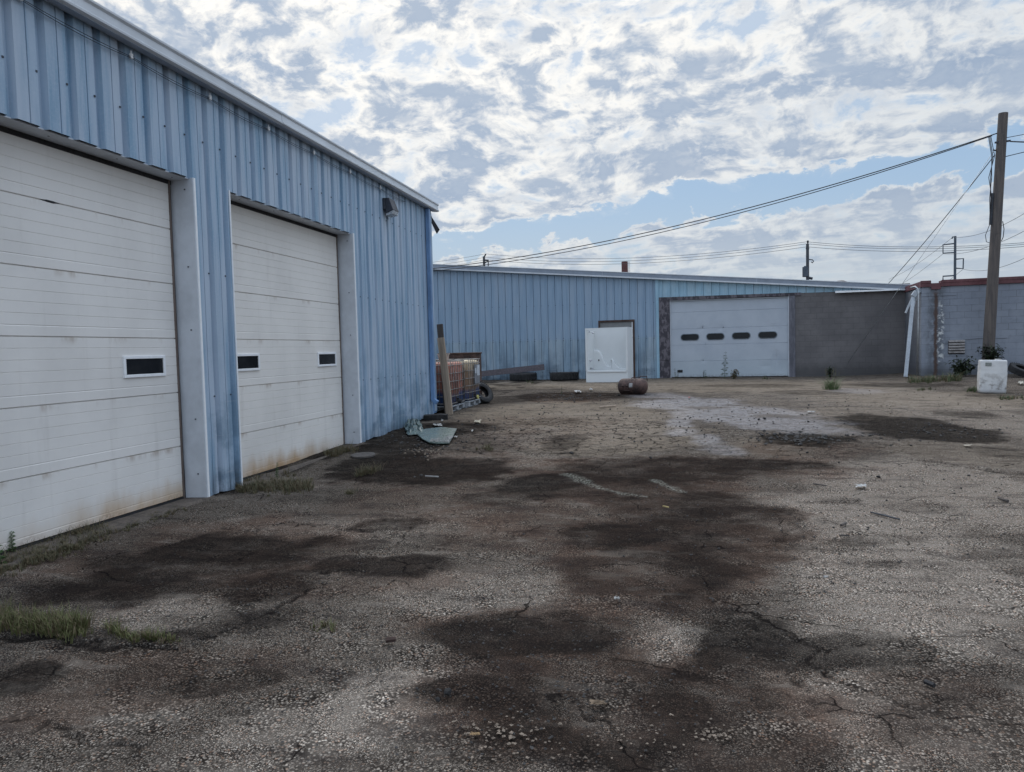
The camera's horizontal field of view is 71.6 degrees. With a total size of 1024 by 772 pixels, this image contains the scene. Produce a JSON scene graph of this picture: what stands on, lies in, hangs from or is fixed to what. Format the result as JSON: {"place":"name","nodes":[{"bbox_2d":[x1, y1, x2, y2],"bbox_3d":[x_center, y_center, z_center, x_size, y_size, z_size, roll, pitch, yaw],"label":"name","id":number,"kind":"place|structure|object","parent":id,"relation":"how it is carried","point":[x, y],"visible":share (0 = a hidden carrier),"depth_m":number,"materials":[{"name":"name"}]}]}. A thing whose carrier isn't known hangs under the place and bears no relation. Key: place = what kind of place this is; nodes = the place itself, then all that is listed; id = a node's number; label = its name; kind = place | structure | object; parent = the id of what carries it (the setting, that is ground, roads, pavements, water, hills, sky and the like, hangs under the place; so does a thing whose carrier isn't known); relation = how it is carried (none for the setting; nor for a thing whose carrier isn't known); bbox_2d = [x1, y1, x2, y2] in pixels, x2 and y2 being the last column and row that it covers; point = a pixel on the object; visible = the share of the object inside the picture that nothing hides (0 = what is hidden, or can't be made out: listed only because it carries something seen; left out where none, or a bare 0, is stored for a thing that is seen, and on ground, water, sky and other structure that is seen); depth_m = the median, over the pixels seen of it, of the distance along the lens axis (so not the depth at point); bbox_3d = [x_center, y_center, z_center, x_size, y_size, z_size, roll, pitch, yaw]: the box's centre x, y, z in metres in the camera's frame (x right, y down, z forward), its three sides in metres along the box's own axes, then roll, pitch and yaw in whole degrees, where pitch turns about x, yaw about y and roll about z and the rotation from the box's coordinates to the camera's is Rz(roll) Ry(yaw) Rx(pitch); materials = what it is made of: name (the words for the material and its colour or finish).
{"place":"outdoors","nodes":[
{"label":"outdoors","id":0,"kind":"place"},
{"bbox_2d":[351,452,374,458],"bbox_3d":[-2.226,1.032,10.598,0.360,0.050,0.361,-1,3,13],"label":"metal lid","id":1,"kind":"object","parent":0,"point":[360,455],"visible":1,"depth_m":10.51,"materials":[{"name":"metal"}]},
{"bbox_2d":[0,373,1023,771],"bbox_3d":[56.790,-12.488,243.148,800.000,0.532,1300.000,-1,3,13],"label":"ground","id":2,"kind":"structure","parent":0,"point":[848,669],"depth_m":4.57,"materials":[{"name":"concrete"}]},
{"bbox_2d":[7,531,16,550],"bbox_3d":[-4.194,1.311,5.940,0.087,0.200,0.093,0,3,30],"label":"tall weed","id":3,"kind":"object","parent":2,"relation":"on","point":[10,537],"visible":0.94,"depth_m":5.94,"materials":[{"name":"green plant"}]},
{"bbox_2d":[0,505,186,576],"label":"grass","id":4,"kind":"structure","parent":2,"relation":"on","point":[39,556],"depth_m":6.04,"materials":[{"name":"green plant"}]},
{"bbox_2d":[0,495,216,568],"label":"door sill","id":5,"kind":"structure","parent":2,"relation":"on","point":[122,522],"depth_m":6.98,"materials":[{"name":"concrete"}]},
{"bbox_2d":[0,545,6,562],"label":"tall weed","id":6,"kind":"object","parent":5,"relation":"on","point":[1,551],"visible":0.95,"depth_m":5.62,"materials":[{"name":"green plant"}]},
{"bbox_2d":[0,593,344,644],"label":"grass","id":7,"kind":"structure","parent":2,"relation":"on","point":[67,625],"depth_m":4.23,"materials":[{"name":"green plant"}]},
{"bbox_2d":[0,0,439,554],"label":"steel workshop","id":8,"kind":"structure","parent":2,"relation":"on","point":[200,296],"depth_m":7.77,"materials":[{"name":"paint"}]},
{"bbox_2d":[0,125,185,554],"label":"overhead door","id":9,"kind":"structure","parent":8,"relation":"in","point":[91,414],"depth_m":6.69,"materials":[{"name":"white metal"}]},
{"bbox_2d":[19,0,404,201],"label":"strung wire","id":10,"kind":"object","parent":8,"relation":"attached to","point":[130,55],"visible":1,"depth_m":7.74,"materials":[{"name":"plastic"}]},
{"bbox_2d":[231,200,344,479],"bbox_3d":[-3.230,-0.660,10.235,0.050,3.629,3.290,-1,3,13],"label":"overhead door","id":11,"kind":"structure","parent":8,"relation":"in","point":[287,302],"depth_m":10.15,"materials":[{"name":"white metal"}]},
{"bbox_2d":[382,198,398,217],"bbox_3d":[-2.223,-3.268,13.014,0.197,0.319,0.300,-1,3,13],"label":"wall light","id":12,"kind":"object","parent":8,"relation":"attached to","point":[390,207],"visible":1,"depth_m":12.89,"materials":[{"name":"grey metal"}]},
{"bbox_2d":[243,442,363,484],"bbox_3d":[-3.005,1.107,10.309,0.350,0.141,3.440,-1,3,13],"label":"door sill","id":13,"kind":"structure","parent":2,"relation":"on","point":[291,468],"depth_m":9.67,"materials":[{"name":"concrete"}]},
{"bbox_2d":[235,441,492,496],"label":"grass","id":14,"kind":"structure","parent":2,"relation":"on","point":[288,485],"depth_m":8.62,"materials":[{"name":"green plant"}]},
{"bbox_2d":[385,636,395,642],"bbox_3d":[-0.671,1.402,3.921,0.055,0.031,0.030,-2,3,-16],"label":"stick","id":15,"kind":"object","parent":2,"relation":"on","point":[389,639],"visible":1,"depth_m":3.91,"materials":[{"name":"brown wood"}]},
{"bbox_2d":[404,418,423,434],"bbox_3d":[-1.902,0.728,13.634,0.357,0.164,2.237,-2,3,-10],"label":"crumpled sheet","id":16,"kind":"object","parent":2,"relation":"on","point":[412,426],"visible":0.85,"depth_m":13.17,"materials":[{"name":"grey plastic"}]},
{"bbox_2d":[424,413,447,419],"bbox_3d":[-1.589,0.650,14.824,0.505,0.132,0.232,-1,3,-1],"label":"timber block","id":17,"kind":"object","parent":2,"relation":"on","point":[439,416],"depth_m":14.72,"materials":[{"name":"wood"}]},
{"bbox_2d":[416,427,456,443],"bbox_3d":[-1.222,0.846,12.288,0.747,0.084,1.842,-2,3,-15],"label":"broken glass panel","id":18,"kind":"object","parent":2,"relation":"on","point":[440,435],"visible":1,"depth_m":12.28,"materials":[{"name":"green glass"}]},
{"bbox_2d":[437,324,445,413],"bbox_3d":[-1.512,-0.368,15.698,0.138,2.003,0.050,-4,3,13],"label":"leaning plank","id":19,"kind":"object","parent":2,"relation":"on","point":[440,332],"visible":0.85,"depth_m":15.63,"materials":[{"name":"brown wood"}]},
{"bbox_2d":[437,337,452,414],"bbox_3d":[-1.467,-0.213,15.603,0.164,1.707,0.061,-6,3,13],"label":"leaning plank","id":20,"kind":"object","parent":2,"relation":"on","point":[445,376],"visible":0.95,"depth_m":15.57,"materials":[{"name":"wood"}]},
{"bbox_2d":[444,688,451,695],"bbox_3d":[-0.301,1.434,3.329,0.035,0.025,0.047,15,25,17],"label":"asphalt chunk","id":21,"kind":"object","parent":2,"relation":"on","point":[447,691],"visible":1,"depth_m":3.32,"materials":[{"name":"grey asphalt"}]},
{"bbox_2d":[436,360,464,411],"bbox_3d":[-1.704,-0.006,16.462,1.096,1.170,1.121,-1,3,13],"label":"liquid tote","id":22,"kind":"object","parent":2,"relation":"on","point":[455,368],"visible":0.31,"depth_m":16.20,"materials":[{"name":"metal"}]},
{"bbox_2d":[436,358,480,407],"bbox_3d":[-1.368,-0.090,17.552,1.096,1.170,1.121,-1,3,13],"label":"liquid tote","id":23,"kind":"object","parent":2,"relation":"on","point":[471,382],"visible":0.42,"depth_m":17.25,"materials":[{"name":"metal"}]},
{"bbox_2d":[438,352,481,394],"bbox_3d":[-1.343,-0.225,18.484,1.175,1.291,0.448,-1,3,16],"label":"brown bin","id":24,"kind":"object","parent":2,"relation":"on","point":[469,355],"visible":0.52,"depth_m":18.25,"materials":[{"name":"metal"}]},
{"bbox_2d":[479,381,492,403],"bbox_3d":[-0.771,0.180,18.189,0.617,0.617,0.190,-5,-28,-49],"label":"tyre","id":25,"kind":"object","parent":2,"relation":"on","point":[488,392],"visible":0.58,"depth_m":18.24,"materials":[{"name":"rubber"}]},
{"bbox_2d":[0,386,1014,771],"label":"dark rubble","id":26,"kind":"object","parent":2,"relation":"on","point":[786,438],"visible":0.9,"depth_m":4.60,"materials":[{"name":"grey gravel"}]},
{"bbox_2d":[482,364,544,376],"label":"long beam","id":27,"kind":"structure","parent":2,"relation":"on","point":[513,370],"depth_m":29.27,"materials":[{"name":"grey metal"}]},
{"bbox_2d":[509,372,536,380],"bbox_3d":[0.457,-0.381,28.817,1.117,0.300,1.117,-3,4,-4],"label":"tyre","id":28,"kind":"object","parent":2,"relation":"on","point":[525,376],"visible":0.99,"depth_m":28.37,"materials":[{"name":"rubber"}]},
{"bbox_2d":[550,372,578,380],"bbox_3d":[2.066,-0.391,27.980,1.137,0.330,1.137,0,2,40],"label":"tyre","id":29,"kind":"object","parent":2,"relation":"on","point":[558,376],"visible":1,"depth_m":27.51,"materials":[{"name":"rubber"}]},
{"bbox_2d":[589,700,605,704],"bbox_3d":[0.383,1.415,3.176,0.080,0.013,0.047,-1,3,13],"label":"dead leaf","id":30,"kind":"object","parent":2,"relation":"on","point":[599,702],"visible":1,"depth_m":3.18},
{"bbox_2d":[599,405,615,407],"bbox_3d":[2.167,0.463,16.081,0.449,0.044,0.037,-3,3,-27],"label":"stick","id":31,"kind":"object","parent":2,"relation":"on","point":[607,406],"visible":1,"depth_m":16.07,"materials":[{"name":"wood"}]},
{"bbox_2d":[585,327,632,381],"bbox_3d":[3.580,-1.150,26.195,1.560,1.985,0.830,0,3,22],"label":"shower unit","id":32,"kind":"object","parent":2,"relation":"on","point":[608,352],"visible":0.98,"depth_m":26.40,"materials":[{"name":"white plastic"}]},
{"bbox_2d":[618,376,647,394],"bbox_3d":[3.341,-0.008,19.673,0.840,0.526,0.514,0,3,29],"label":"rusty tank","id":33,"kind":"object","parent":2,"relation":"on","point":[633,386],"visible":1,"depth_m":19.51,"materials":[{"name":"brown metal"}]},
{"bbox_2d":[433,264,910,379],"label":"back warehouse","id":34,"kind":"structure","parent":2,"relation":"on","point":[681,324],"depth_m":27.68,"materials":[{"name":"blue metal"}]},
{"bbox_2d":[483,254,488,265],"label":"distant pole","id":35,"kind":"object","parent":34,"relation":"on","point":[484,259],"visible":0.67,"depth_m":63.61,"materials":[{"name":"grey metal"}]},
{"bbox_2d":[600,321,633,376],"bbox_3d":[4.208,-1.412,28.429,1.325,2.300,0.056,0,3,18],"label":"door","id":36,"kind":"structure","parent":34,"relation":"in","point":[603,324],"depth_m":28.30,"materials":[{"name":"white metal"}]},
{"bbox_2d":[621,261,629,271],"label":"chimney stack","id":37,"kind":"object","parent":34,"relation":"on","point":[625,266],"visible":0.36,"depth_m":88.12,"materials":[{"name":"red brick"}]},
{"bbox_2d":[670,297,787,376],"bbox_3d":[8.272,-1.851,27.161,4.300,2.985,0.071,0,3,18],"label":"overhead door","id":38,"kind":"structure","parent":34,"relation":"in","point":[752,332],"depth_m":27.13,"materials":[{"name":"metal"}]},
{"bbox_2d":[394,383,1020,771],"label":"loose gravel","id":39,"kind":"structure","parent":2,"relation":"on","point":[531,730],"depth_m":2.96,"materials":[{"name":"grey gravel"}]},
{"bbox_2d":[720,351,728,374],"bbox_3d":[7.853,-0.781,26.248,0.326,1.020,0.266,-1,3,13],"label":"tall weed","id":40,"kind":"object","parent":2,"relation":"on","point":[724,365],"visible":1,"depth_m":26.23,"materials":[{"name":"green plant"}]},
{"bbox_2d":[730,369,738,378],"bbox_3d":[8.103,-0.424,25.876,0.413,0.386,0.329,-1,3,13],"label":"bush","id":41,"kind":"object","parent":2,"relation":"on","point":[733,375],"visible":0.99,"depth_m":25.85,"materials":[{"name":"green plant"}]},
{"bbox_2d":[527,371,1023,399],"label":"grass","id":42,"kind":"structure","parent":2,"relation":"on","point":[950,377],"depth_m":20.71,"materials":[{"name":"green plant"}]},
{"bbox_2d":[802,240,813,279],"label":"distant pole","id":43,"kind":"object","parent":2,"relation":"on","point":[805,271],"visible":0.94,"depth_m":48.21,"materials":[{"name":"wood"}]},
{"bbox_2d":[437,242,1023,261],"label":"power line","id":44,"kind":"object","parent":43,"relation":"attached to","point":[736,250],"visible":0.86,"depth_m":50.93,"materials":[{"name":"black metal"}]},
{"bbox_2d":[447,244,1023,263],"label":"power line","id":45,"kind":"object","parent":43,"relation":"attached to","point":[730,253],"visible":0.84,"depth_m":51.60,"materials":[{"name":"black metal"}]},
{"bbox_2d":[459,246,1023,264],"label":"power line","id":46,"kind":"object","parent":43,"relation":"attached to","point":[755,253],"visible":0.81,"depth_m":50.01,"materials":[{"name":"black metal"}]},
{"bbox_2d":[826,367,833,376],"bbox_3d":[11.373,-0.497,25.314,0.355,0.466,0.329,-1,3,13],"label":"shrub","id":47,"kind":"object","parent":2,"relation":"on","point":[829,370],"visible":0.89,"depth_m":25.30,"materials":[{"name":"green plant"}]},
{"bbox_2d":[819,368,844,389],"bbox_3d":[8.790,-0.215,19.584,0.925,0.615,0.851,-2,3,-15],"label":"weed clump","id":48,"kind":"object","parent":2,"relation":"on","point":[830,386],"visible":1,"depth_m":19.50,"materials":[{"name":"green plant"}]},
{"bbox_2d":[870,511,899,519],"bbox_3d":[3.372,1.172,6.415,0.020,0.020,0.298,-3,3,-23],"label":"stick","id":49,"kind":"object","parent":2,"relation":"on","point":[885,515],"visible":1,"depth_m":6.40,"materials":[{"name":"wood"}]},
{"bbox_2d":[904,288,920,376],"bbox_3d":[12.889,-1.745,23.031,0.997,2.898,0.423,-3,3,-30],"label":"fallen downspout","id":50,"kind":"object","parent":2,"relation":"on","point":[912,301],"visible":0.96,"depth_m":22.94,"materials":[{"name":"paint"}]},
{"bbox_2d":[942,236,963,279],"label":"transmission pole","id":51,"kind":"object","parent":2,"relation":"on","point":[955,258],"visible":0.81,"depth_m":84.45,"materials":[{"name":"metal"}]},
{"bbox_2d":[890,214,1022,278],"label":"transmission line","id":52,"kind":"object","parent":51,"relation":"attached to","point":[960,237],"visible":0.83,"depth_m":81.09,"materials":[{"name":"black metal"}]},
{"bbox_2d":[907,231,1023,280],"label":"transmission line","id":53,"kind":"object","parent":51,"relation":"attached to","point":[965,252],"visible":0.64,"depth_m":74.55,"materials":[{"name":"black metal"}]},
{"bbox_2d":[945,355,977,375],"bbox_3d":[13.856,-0.601,21.958,0.949,0.726,0.565,-1,3,13],"label":"shrub","id":54,"kind":"object","parent":2,"relation":"on","point":[961,368],"visible":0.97,"depth_m":21.86,"materials":[{"name":"green plant"}]},
{"bbox_2d":[904,276,1023,375],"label":"block building","id":55,"kind":"structure","parent":2,"relation":"on","point":[948,322],"depth_m":22.68,"materials":[{"name":"grey concrete"}]},
{"bbox_2d":[975,343,1004,359],"bbox_3d":[14.741,-0.832,21.851,0.777,1.026,0.854,1,4,38],"label":"shrub","id":56,"kind":"object","parent":2,"relation":"on","point":[993,357],"visible":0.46,"depth_m":21.66,"materials":[{"name":"green plant"}]},
{"bbox_2d":[977,359,1006,393],"bbox_3d":[11.586,-0.242,17.123,0.563,0.833,0.488,2,3,27],"label":"plastic container","id":57,"kind":"object","parent":2,"relation":"on","point":[991,376],"visible":0.99,"depth_m":16.93,"materials":[{"name":"white plastic"}]},
{"bbox_2d":[982,112,1010,359],"bbox_3d":[14.798,-4.202,21.715,0.734,8.147,0.339,-1,3,13],"label":"utility pole","id":58,"kind":"object","parent":2,"relation":"on","point":[996,196],"visible":0.94,"depth_m":21.62,"materials":[{"name":"brown wood"}]},
{"bbox_2d":[435,135,991,270],"bbox_3d":[5.162,-6.252,26.128,20.969,2.736,0.026,0,3,25],"label":"service cable","id":59,"kind":"object","parent":58,"relation":"attached to","point":[732,214],"visible":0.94,"depth_m":24.79,"materials":[{"name":"black rubber"}]},
{"bbox_2d":[433,133,996,268],"bbox_3d":[5.181,-6.333,26.145,21.205,2.702,0.032,0,3,25],"label":"service cable","id":60,"kind":"object","parent":58,"relation":"attached to","point":[733,211],"visible":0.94,"depth_m":24.79,"materials":[{"name":"black rubber"}]},
{"bbox_2d":[847,148,995,363],"bbox_3d":[13.380,-3.789,23.878,0.015,7.058,5.159,-3,4,-33],"label":"guy wire","id":61,"kind":"object","parent":58,"relation":"attached to","point":[921,256],"visible":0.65,"depth_m":23.49,"materials":[{"name":"grey metal"}]},
{"bbox_2d":[889,156,993,282],"bbox_3d":[15.215,-5.572,25.822,0.024,3.403,8.323,-1,3,7],"label":"drop cable","id":62,"kind":"object","parent":58,"relation":"attached to","point":[943,219],"visible":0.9,"depth_m":24.81,"materials":[{"name":"black rubber"}]},
{"bbox_2d":[1007,362,1023,376],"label":"tyre","id":63,"kind":"object","parent":2,"relation":"on","point":[1016,368],"visible":1,"depth_m":20.89,"materials":[{"name":"rubber"}]},
{"bbox_2d":[94,0,1023,284],"label":"sky","id":64,"kind":"structure","parent":0,"point":[532,126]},
{"bbox_2d":[923,679,935,687],"bbox_3d":[1.930,1.375,3.278,0.022,0.024,0.045,-3,3,-26],"label":"stick","id":65,"kind":"object","parent":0,"point":[929,683],"visible":1,"depth_m":3.27,"materials":[{"name":"black wood"}]}
]}

